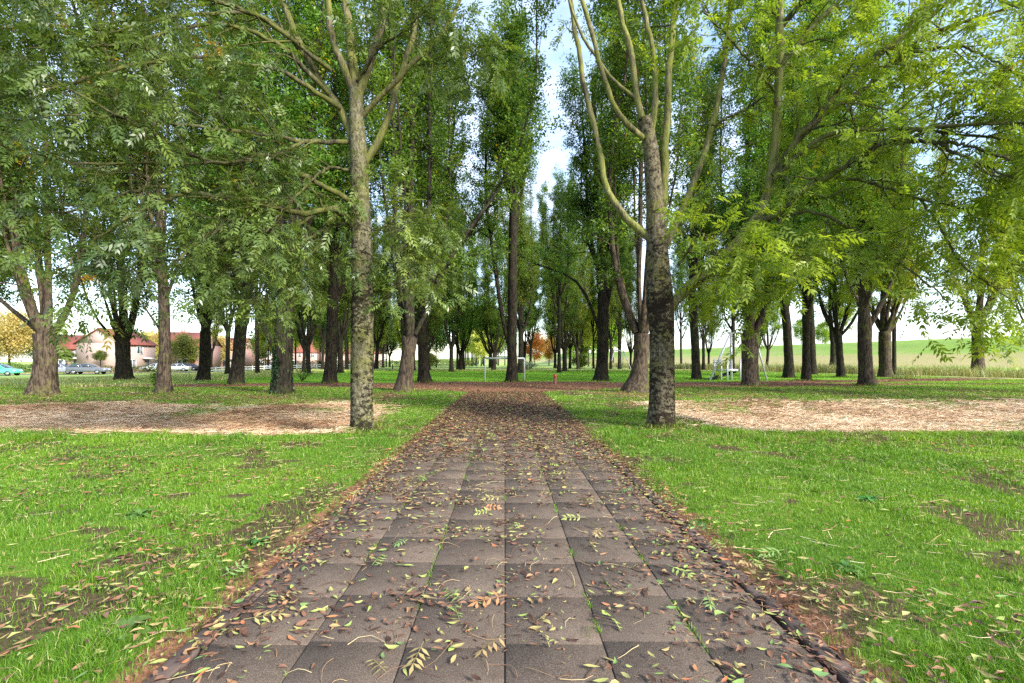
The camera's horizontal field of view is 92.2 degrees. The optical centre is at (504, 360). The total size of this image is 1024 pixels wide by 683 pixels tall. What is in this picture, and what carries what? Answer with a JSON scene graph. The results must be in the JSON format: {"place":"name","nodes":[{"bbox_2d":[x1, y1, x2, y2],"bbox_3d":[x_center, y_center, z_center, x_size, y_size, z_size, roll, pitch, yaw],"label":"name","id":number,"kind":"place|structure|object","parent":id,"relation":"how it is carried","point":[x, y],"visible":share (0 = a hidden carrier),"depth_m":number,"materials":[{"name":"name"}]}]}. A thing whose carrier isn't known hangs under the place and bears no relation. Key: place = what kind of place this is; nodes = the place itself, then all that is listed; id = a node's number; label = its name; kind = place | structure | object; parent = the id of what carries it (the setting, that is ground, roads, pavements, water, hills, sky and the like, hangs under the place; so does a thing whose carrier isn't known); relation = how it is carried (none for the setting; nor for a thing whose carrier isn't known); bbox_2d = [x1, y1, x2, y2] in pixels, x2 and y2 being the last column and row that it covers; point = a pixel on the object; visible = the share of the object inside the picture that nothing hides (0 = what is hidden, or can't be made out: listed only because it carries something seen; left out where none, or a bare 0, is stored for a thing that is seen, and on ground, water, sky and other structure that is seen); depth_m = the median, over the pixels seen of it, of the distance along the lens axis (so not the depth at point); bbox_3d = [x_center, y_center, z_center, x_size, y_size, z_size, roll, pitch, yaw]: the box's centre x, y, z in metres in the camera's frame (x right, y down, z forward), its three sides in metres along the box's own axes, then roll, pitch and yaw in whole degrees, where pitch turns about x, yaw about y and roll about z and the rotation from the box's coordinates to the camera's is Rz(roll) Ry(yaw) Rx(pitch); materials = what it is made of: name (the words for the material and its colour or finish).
{"place":"outdoors","nodes":[
{"label":"outdoors","id":0,"kind":"place"},
{"bbox_2d":[10,368,313,374],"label":"road","id":1,"kind":"structure","parent":0,"point":[134,372],"depth_m":74.66,"materials":[{"name":"grey asphalt"}]},
{"bbox_2d":[65,364,110,373],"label":"parked car","id":2,"kind":"object","parent":1,"relation":"on","point":[79,368],"visible":1,"depth_m":69.20,"materials":[{"name":"paint"}]},
{"bbox_2d":[171,393,838,682],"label":"path","id":3,"kind":"structure","parent":0,"point":[349,663],"depth_m":3.02,"materials":[{"name":"grey stone"}]},
{"bbox_2d":[157,430,783,674],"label":"fallen ash leaves","id":4,"kind":"object","parent":3,"relation":"on","point":[411,669],"visible":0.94,"depth_m":3.36,"materials":[{"name":"yellow plant"}]},
{"bbox_2d":[66,415,908,682],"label":"twigs","id":5,"kind":"object","parent":3,"relation":"on","point":[498,570],"visible":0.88,"depth_m":3.27,"materials":[{"name":"brown plant"}]},
{"bbox_2d":[281,407,708,682],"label":"joint moss","id":6,"kind":"object","parent":3,"relation":"on","point":[594,620],"visible":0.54,"depth_m":3.41,"materials":[{"name":"green plant"}]},
{"bbox_2d":[0,336,1023,682],"bbox_3d":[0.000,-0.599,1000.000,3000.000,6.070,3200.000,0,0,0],"label":"ground","id":7,"kind":"structure","parent":0,"point":[908,350],"depth_m":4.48,"materials":[{"name":"green plant"}]},
{"bbox_2d":[0,364,22,375],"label":"parked car","id":8,"kind":"object","parent":7,"relation":"on","point":[6,370],"visible":1,"depth_m":62.62,"materials":[{"name":"paint"}]},
{"bbox_2d":[0,305,34,364],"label":"tree","id":9,"kind":"object","parent":7,"relation":"on","point":[15,336],"visible":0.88,"depth_m":82.80,"materials":[{"name":"yellow plant"}]},
{"bbox_2d":[0,4,53,305],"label":"tree","id":10,"kind":"object","parent":7,"relation":"on","point":[4,290],"visible":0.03,"depth_m":30.75,"materials":[{"name":"green plant"}]},
{"bbox_2d":[0,0,140,395],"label":"tree","id":11,"kind":"object","parent":7,"relation":"on","point":[44,378],"visible":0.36,"depth_m":20.96,"materials":[{"name":"green plant"}]},
{"bbox_2d":[58,331,91,364],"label":"house","id":12,"kind":"structure","parent":7,"relation":"on","point":[69,345],"depth_m":91.71,"materials":[{"name":"red tile"}]},
{"bbox_2d":[29,8,177,379],"bbox_3d":[-29.006,-11.543,35.983,9.867,26.373,8.740,0,0,-42],"label":"tree","id":13,"kind":"object","parent":7,"relation":"on","point":[123,368],"visible":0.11,"depth_m":36.42,"materials":[{"name":"green plant"}]},
{"bbox_2d":[73,328,158,371],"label":"house","id":14,"kind":"structure","parent":7,"relation":"on","point":[143,353],"depth_m":84.38,"materials":[{"name":"beige paint"}]},
{"bbox_2d":[95,615,153,644],"bbox_3d":[-2.019,1.436,2.597,0.247,0.097,0.280,0,0,41],"label":"broadleaf weed","id":15,"kind":"object","parent":7,"relation":"on","point":[138,618],"visible":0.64,"depth_m":2.64,"materials":[{"name":"green plant"}]},
{"bbox_2d":[20,0,240,393],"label":"tree","id":16,"kind":"object","parent":7,"relation":"on","point":[163,383],"visible":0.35,"depth_m":21.01,"materials":[{"name":"green plant"}]},
{"bbox_2d":[140,327,158,361],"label":"tree","id":17,"kind":"object","parent":7,"relation":"on","point":[150,337],"visible":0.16,"depth_m":97.38,"materials":[{"name":"yellow plant"}]},
{"bbox_2d":[171,331,199,363],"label":"tree","id":18,"kind":"object","parent":7,"relation":"on","point":[184,343],"visible":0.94,"depth_m":102.99,"materials":[{"name":"green plant"}]},
{"bbox_2d":[176,332,222,369],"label":"house","id":19,"kind":"structure","parent":7,"relation":"on","point":[217,355],"depth_m":109.91,"materials":[{"name":"beige paint"}]},
{"bbox_2d":[153,20,253,380],"bbox_3d":[-21.624,-11.250,36.396,7.780,25.935,8.257,0,0,0],"label":"tree","id":20,"kind":"object","parent":7,"relation":"on","point":[204,370],"visible":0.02,"depth_m":35.47,"materials":[{"name":"green plant"}]},
{"bbox_2d":[192,280,227,371],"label":"tree","id":21,"kind":"object","parent":7,"relation":"on","point":[214,331],"visible":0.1,"depth_m":87.50,"materials":[{"name":"green plant"}]},
{"bbox_2d":[151,0,296,384],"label":"tree","id":22,"kind":"object","parent":7,"relation":"on","point":[237,372],"visible":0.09,"depth_m":30.22,"materials":[{"name":"green plant"}]},
{"bbox_2d":[210,168,263,373],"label":"tree","id":23,"kind":"object","parent":7,"relation":"on","point":[227,354],"visible":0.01,"depth_m":52.97,"materials":[{"name":"green plant"}]},
{"bbox_2d":[223,338,254,368],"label":"house","id":24,"kind":"structure","parent":7,"relation":"on","point":[249,359],"depth_m":127.25,"materials":[{"name":"beige paint"}]},
{"bbox_2d":[237,147,275,372],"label":"tree","id":25,"kind":"object","parent":7,"relation":"on","point":[257,366],"visible":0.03,"depth_m":56.68,"materials":[{"name":"green plant"}]},
{"bbox_2d":[247,334,271,364],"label":"tree","id":26,"kind":"object","parent":7,"relation":"on","point":[262,351],"visible":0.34,"depth_m":118.81,"materials":[{"name":"green plant"}]},
{"bbox_2d":[253,297,274,369],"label":"tree","id":27,"kind":"object","parent":7,"relation":"on","point":[264,338],"visible":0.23,"depth_m":96.89,"materials":[{"name":"green plant"}]},
{"bbox_2d":[0,0,540,430],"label":"ash tree","id":28,"kind":"object","parent":7,"relation":"on","point":[363,271],"visible":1,"depth_m":8.92,"materials":[{"name":"green plant"}]},
{"bbox_2d":[162,0,380,393],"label":"tree","id":29,"kind":"object","parent":7,"relation":"on","point":[282,377],"visible":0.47,"depth_m":21.20,"materials":[{"name":"green plant"}]},
{"bbox_2d":[259,228,303,335],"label":"tree","id":30,"kind":"object","parent":7,"relation":"on","point":[272,322],"visible":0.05,"depth_m":70.62,"materials":[{"name":"green plant"}]},
{"bbox_2d":[276,134,331,373],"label":"tree","id":31,"kind":"object","parent":7,"relation":"on","point":[307,341],"visible":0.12,"depth_m":55.85,"materials":[{"name":"green plant"}]},
{"bbox_2d":[293,341,316,366],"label":"house","id":32,"kind":"structure","parent":7,"relation":"on","point":[299,355],"depth_m":167.40,"materials":[{"name":"beige paint"}]},
{"bbox_2d":[293,205,321,371],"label":"tree","id":33,"kind":"object","parent":7,"relation":"on","point":[304,352],"visible":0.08,"depth_m":60.18,"materials":[{"name":"green plant"}]},
{"bbox_2d":[297,152,350,372],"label":"tree","id":34,"kind":"object","parent":7,"relation":"on","point":[343,300],"visible":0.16,"depth_m":59.52,"materials":[{"name":"green plant"}]},
{"bbox_2d":[312,240,340,369],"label":"tree","id":35,"kind":"object","parent":7,"relation":"on","point":[323,339],"visible":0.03,"depth_m":76.36,"materials":[{"name":"green plant"}]},
{"bbox_2d":[265,0,406,383],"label":"tree","id":36,"kind":"object","parent":7,"relation":"on","point":[335,291],"visible":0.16,"depth_m":30.95,"materials":[{"name":"green plant"}]},
{"bbox_2d":[340,230,350,369],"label":"tree","id":37,"kind":"object","parent":7,"relation":"on","point":[346,349],"visible":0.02,"depth_m":77.11,"materials":[{"name":"green plant"}]},
{"bbox_2d":[0,369,711,387],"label":"verge grass","id":38,"kind":"structure","parent":7,"relation":"on","point":[101,378],"depth_m":42.78,"materials":[{"name":"green plant"}]},
{"bbox_2d":[371,215,392,368],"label":"tree","id":39,"kind":"object","parent":7,"relation":"on","point":[376,290],"visible":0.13,"depth_m":82.04,"materials":[{"name":"green plant"}]},
{"bbox_2d":[374,236,395,368],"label":"tree","id":40,"kind":"object","parent":7,"relation":"on","point":[381,322],"visible":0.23,"depth_m":91.83,"materials":[{"name":"green plant"}]},
{"bbox_2d":[376,264,397,367],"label":"tree","id":41,"kind":"object","parent":7,"relation":"on","point":[383,349],"visible":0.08,"depth_m":105.21,"materials":[{"name":"green plant"}]},
{"bbox_2d":[377,194,436,370],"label":"tree","id":42,"kind":"object","parent":7,"relation":"on","point":[383,216],"visible":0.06,"depth_m":70.42,"materials":[{"name":"green plant"}]},
{"bbox_2d":[343,359,473,366],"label":"hedge","id":43,"kind":"object","parent":7,"relation":"on","point":[442,360],"visible":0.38,"depth_m":125.34,"materials":[{"name":"green plant"}]},
{"bbox_2d":[413,255,452,369],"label":"tree","id":44,"kind":"object","parent":7,"relation":"on","point":[434,317],"visible":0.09,"depth_m":73.35,"materials":[{"name":"green plant"}]},
{"bbox_2d":[427,315,448,366],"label":"tree","id":45,"kind":"object","parent":7,"relation":"on","point":[436,343],"visible":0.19,"depth_m":108.66,"materials":[{"name":"green plant"}]},
{"bbox_2d":[5,376,889,432],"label":"leaf drifts","id":46,"kind":"object","parent":7,"relation":"on","point":[498,381],"visible":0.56,"depth_m":10.84,"materials":[{"name":"brown plant"}]},
{"bbox_2d":[326,0,568,391],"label":"tree","id":47,"kind":"object","parent":7,"relation":"on","point":[395,140],"visible":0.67,"depth_m":22.93,"materials":[{"name":"green plant"}]},
{"bbox_2d":[12,376,882,432],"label":"grass tufts","id":48,"kind":"object","parent":7,"relation":"on","point":[377,424],"visible":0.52,"depth_m":21.82,"materials":[{"name":"green plant"}]},
{"bbox_2d":[374,2,534,382],"bbox_3d":[-4.194,-11.429,32.620,11.164,26.255,8.456,0,0,33],"label":"tree","id":49,"kind":"object","parent":7,"relation":"on","point":[424,375],"visible":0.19,"depth_m":32.74,"materials":[{"name":"green plant"}]},
{"bbox_2d":[430,170,484,371],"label":"tree","id":50,"kind":"object","parent":7,"relation":"on","point":[455,313],"visible":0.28,"depth_m":62.85,"materials":[{"name":"green plant"}]},
{"bbox_2d":[445,197,472,369],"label":"tree","id":51,"kind":"object","parent":7,"relation":"on","point":[457,356],"visible":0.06,"depth_m":77.29,"materials":[{"name":"green plant"}]},
{"bbox_2d":[437,216,483,369],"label":"tree","id":52,"kind":"object","parent":7,"relation":"on","point":[464,343],"visible":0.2,"depth_m":77.66,"materials":[{"name":"green plant"}]},
{"bbox_2d":[467,327,492,365],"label":"tree","id":53,"kind":"object","parent":7,"relation":"on","point":[477,349],"visible":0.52,"depth_m":127.27,"materials":[{"name":"yellow plant"}]},
{"bbox_2d":[470,257,505,367],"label":"tree","id":54,"kind":"object","parent":7,"relation":"on","point":[489,351],"visible":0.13,"depth_m":103.50,"materials":[{"name":"green plant"}]},
{"bbox_2d":[470,204,517,369],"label":"tree","id":55,"kind":"object","parent":7,"relation":"on","point":[485,311],"visible":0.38,"depth_m":72.04,"materials":[{"name":"green plant"}]},
{"bbox_2d":[454,0,553,381],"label":"tree","id":56,"kind":"object","parent":7,"relation":"on","point":[490,147],"visible":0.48,"depth_m":34.04,"materials":[{"name":"green plant"}]},
{"bbox_2d":[143,394,866,682],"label":"kerb","id":57,"kind":"structure","parent":7,"relation":"on","point":[173,665],"depth_m":2.97,"materials":[{"name":"brick"}]},
{"bbox_2d":[0,369,1023,390],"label":"lawn grass","id":58,"kind":"structure","parent":7,"relation":"on","point":[490,375],"depth_m":37.78,"materials":[{"name":"green plant"}]},
{"bbox_2d":[0,388,1023,662],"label":"dead stalks","id":59,"kind":"object","parent":7,"relation":"on","point":[648,476],"visible":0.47,"depth_m":4.88,"materials":[{"name":"plant"}]},
{"bbox_2d":[0,377,1023,682],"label":"fallen leaves","id":60,"kind":"object","parent":7,"relation":"on","point":[464,401],"visible":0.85,"depth_m":4.12,"materials":[{"name":"brown plant"}]},
{"bbox_2d":[0,397,1023,444],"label":"cut straw","id":61,"kind":"object","parent":7,"relation":"on","point":[901,422],"visible":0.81,"depth_m":13.86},
{"bbox_2d":[474,121,551,372],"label":"tree","id":62,"kind":"object","parent":7,"relation":"on","point":[523,290],"visible":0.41,"depth_m":57.19,"materials":[{"name":"green plant"}]},
{"bbox_2d":[506,204,541,360],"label":"tree","id":63,"kind":"object","parent":7,"relation":"on","point":[536,241],"visible":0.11,"depth_m":81.45,"materials":[{"name":"green plant"}]},
{"bbox_2d":[517,230,551,367],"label":"tree","id":64,"kind":"object","parent":7,"relation":"on","point":[532,323],"visible":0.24,"depth_m":87.64,"materials":[{"name":"green plant"}]},
{"bbox_2d":[424,4,645,380],"bbox_3d":[2.440,-11.518,37.228,17.315,26.387,9.188,0,0,29],"label":"tree","id":65,"kind":"object","parent":7,"relation":"on","point":[583,125],"visible":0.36,"depth_m":35.35,"materials":[{"name":"green plant"}]},
{"bbox_2d":[526,331,546,362],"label":"tree","id":66,"kind":"object","parent":7,"relation":"on","point":[537,344],"visible":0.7,"depth_m":124.03,"materials":[{"name":"brown plant"}]},
{"bbox_2d":[541,335,555,365],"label":"tree","id":67,"kind":"object","parent":7,"relation":"on","point":[549,353],"visible":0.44,"depth_m":149.14,"materials":[{"name":"orange plant"}]},
{"bbox_2d":[534,163,583,372],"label":"tree","id":68,"kind":"object","parent":7,"relation":"on","point":[557,228],"visible":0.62,"depth_m":59.71,"materials":[{"name":"green plant"}]},
{"bbox_2d":[540,252,577,367],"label":"tree","id":69,"kind":"object","parent":7,"relation":"on","point":[553,341],"visible":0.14,"depth_m":98.09,"materials":[{"name":"green plant"}]},
{"bbox_2d":[534,183,592,370],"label":"tree","id":70,"kind":"object","parent":7,"relation":"on","point":[552,318],"visible":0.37,"depth_m":69.24,"materials":[{"name":"green plant"}]},
{"bbox_2d":[556,222,595,368],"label":"tree","id":71,"kind":"object","parent":7,"relation":"on","point":[583,307],"visible":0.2,"depth_m":83.81,"materials":[{"name":"green plant"}]},
{"bbox_2d":[571,273,597,354],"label":"tree","id":72,"kind":"object","parent":7,"relation":"on","point":[581,350],"visible":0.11,"depth_m":109.41,"materials":[{"name":"green plant"}]},
{"bbox_2d":[585,248,597,368],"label":"tree","id":73,"kind":"object","parent":7,"relation":"on","point":[593,300],"visible":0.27,"depth_m":92.26,"materials":[{"name":"green plant"}]},
{"bbox_2d":[590,222,627,368],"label":"tree","id":74,"kind":"object","parent":7,"relation":"on","point":[612,314],"visible":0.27,"depth_m":80.28,"materials":[{"name":"green plant"}]},
{"bbox_2d":[607,206,635,368],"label":"tree","id":75,"kind":"object","parent":7,"relation":"on","point":[625,250],"visible":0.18,"depth_m":85.05,"materials":[{"name":"green plant"}]},
{"bbox_2d":[603,214,642,368],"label":"tree","id":76,"kind":"object","parent":7,"relation":"on","point":[630,294],"visible":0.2,"depth_m":85.59,"materials":[{"name":"green plant"}]},
{"bbox_2d":[616,249,637,368],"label":"tree","id":77,"kind":"object","parent":7,"relation":"on","point":[625,336],"visible":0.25,"depth_m":88.88,"materials":[{"name":"green plant"}]},
{"bbox_2d":[542,0,730,392],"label":"tree","id":78,"kind":"object","parent":7,"relation":"on","point":[636,381],"visible":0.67,"depth_m":22.24,"materials":[{"name":"green plant"}]},
{"bbox_2d":[669,240,689,363],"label":"tree","id":79,"kind":"object","parent":7,"relation":"on","point":[678,310],"visible":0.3,"depth_m":102.54,"materials":[{"name":"green plant"}]},
{"bbox_2d":[673,202,719,369],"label":"tree","id":80,"kind":"object","parent":7,"relation":"on","point":[703,348],"visible":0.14,"depth_m":79.78,"materials":[{"name":"green plant"}]},
{"bbox_2d":[666,52,742,379],"bbox_3d":[15.186,-11.482,38.084,6.467,26.364,7.214,0,0,0],"label":"tree","id":81,"kind":"object","parent":7,"relation":"on","point":[694,329],"visible":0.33,"depth_m":37.63,"materials":[{"name":"green plant"}]},
{"bbox_2d":[696,248,723,364],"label":"tree","id":82,"kind":"object","parent":7,"relation":"on","point":[712,337],"visible":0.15,"depth_m":94.22,"materials":[{"name":"green plant"}]},
{"bbox_2d":[705,359,740,379],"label":"play platform","id":83,"kind":"structure","parent":7,"relation":"on","point":[727,373],"depth_m":36.48,"materials":[{"name":"metal"}]},
{"bbox_2d":[706,189,754,368],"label":"tree","id":84,"kind":"object","parent":7,"relation":"on","point":[732,328],"visible":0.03,"depth_m":70.85,"materials":[{"name":"green plant"}]},
{"bbox_2d":[709,332,767,379],"bbox_3d":[17.348,-0.294,36.635,4.399,3.689,0.170,0,0,0],"label":"cable ride frame","id":85,"kind":"object","parent":7,"relation":"on","point":[731,362],"visible":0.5,"depth_m":36.58,"materials":[{"name":"metal"}]},
{"bbox_2d":[687,0,850,385],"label":"tree","id":86,"kind":"object","parent":7,"relation":"on","point":[750,371],"visible":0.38,"depth_m":27.50,"materials":[{"name":"green plant"}]},
{"bbox_2d":[756,285,795,365],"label":"tree","id":87,"kind":"object","parent":7,"relation":"on","point":[776,318],"visible":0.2,"depth_m":79.83,"materials":[{"name":"green plant"}]},
{"bbox_2d":[550,0,1023,427],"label":"ash tree","id":88,"kind":"object","parent":7,"relation":"on","point":[662,302],"visible":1,"depth_m":9.21,"materials":[{"name":"green plant"}]},
{"bbox_2d":[752,100,841,377],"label":"tree","id":89,"kind":"object","parent":7,"relation":"on","point":[788,370],"visible":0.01,"depth_m":41.45,"materials":[{"name":"green plant"}]},
{"bbox_2d":[792,317,801,343],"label":"tree","id":90,"kind":"object","parent":7,"relation":"on","point":[796,325],"visible":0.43,"depth_m":149.62,"materials":[{"name":"green plant"}]},
{"bbox_2d":[589,361,1023,377],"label":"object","id":91,"kind":"object","parent":7,"relation":"on","point":[962,371],"visible":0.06,"depth_m":51.79,"materials":[{"name":"green plant"}]},
{"bbox_2d":[754,25,868,379],"bbox_3d":[22.318,-10.892,35.428,7.334,25.102,8.855,0,0,-14],"label":"tree","id":92,"kind":"object","parent":7,"relation":"on","point":[806,374],"visible":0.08,"depth_m":35.71,"materials":[{"name":"green plant"}]},
{"bbox_2d":[796,261,835,374],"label":"tree","id":93,"kind":"object","parent":7,"relation":"on","point":[814,370],"visible":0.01,"depth_m":51.69,"materials":[{"name":"brown plant"}]},
{"bbox_2d":[815,321,829,343],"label":"tree","id":94,"kind":"object","parent":7,"relation":"on","point":[822,332],"visible":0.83,"depth_m":164.39,"materials":[{"name":"green plant"}]},
{"bbox_2d":[819,210,857,367],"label":"tree","id":95,"kind":"object","parent":7,"relation":"on","point":[832,338],"visible":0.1,"depth_m":76.73,"materials":[{"name":"green plant"}]},
{"bbox_2d":[793,102,897,376],"bbox_3d":[29.857,-11.492,45.070,9.279,26.404,8.718,0,0,-7],"label":"tree","id":96,"kind":"object","parent":7,"relation":"on","point":[839,334],"visible":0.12,"depth_m":43.88,"materials":[{"name":"green plant"}]},
{"bbox_2d":[792,0,948,385],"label":"tree","id":97,"kind":"object","parent":7,"relation":"on","point":[865,323],"visible":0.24,"depth_m":28.44,"materials":[{"name":"green plant"}]},
{"bbox_2d":[867,154,924,374],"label":"tree","id":98,"kind":"object","parent":7,"relation":"on","point":[894,362],"visible":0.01,"depth_m":49.27,"materials":[{"name":"brown plant"}]},
{"bbox_2d":[845,78,965,376],"bbox_3d":[34.417,-11.217,43.522,7.235,25.815,8.685,0,0,11],"label":"tree","id":99,"kind":"object","parent":7,"relation":"on","point":[883,324],"visible":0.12,"depth_m":43.33,"materials":[{"name":"green plant"}]},
{"bbox_2d":[927,136,1023,368],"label":"tree","id":100,"kind":"object","parent":7,"relation":"on","point":[977,362],"visible":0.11,"depth_m":51.18,"materials":[{"name":"green plant"}]},
{"bbox_2d":[971,52,1023,309],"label":"tree","id":101,"kind":"object","parent":7,"relation":"on","point":[1009,273],"visible":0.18,"depth_m":34.94,"materials":[{"name":"green plant"}]},
{"bbox_2d":[992,170,1023,323],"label":"tree","id":102,"kind":"object","parent":7,"relation":"on","point":[1017,289],"visible":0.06,"depth_m":56.32,"materials":[{"name":"green plant"}]},
{"bbox_2d":[0,0,1023,361],"label":"sky","id":103,"kind":"structure","parent":0,"point":[552,156],"materials":[{"name":"white"}]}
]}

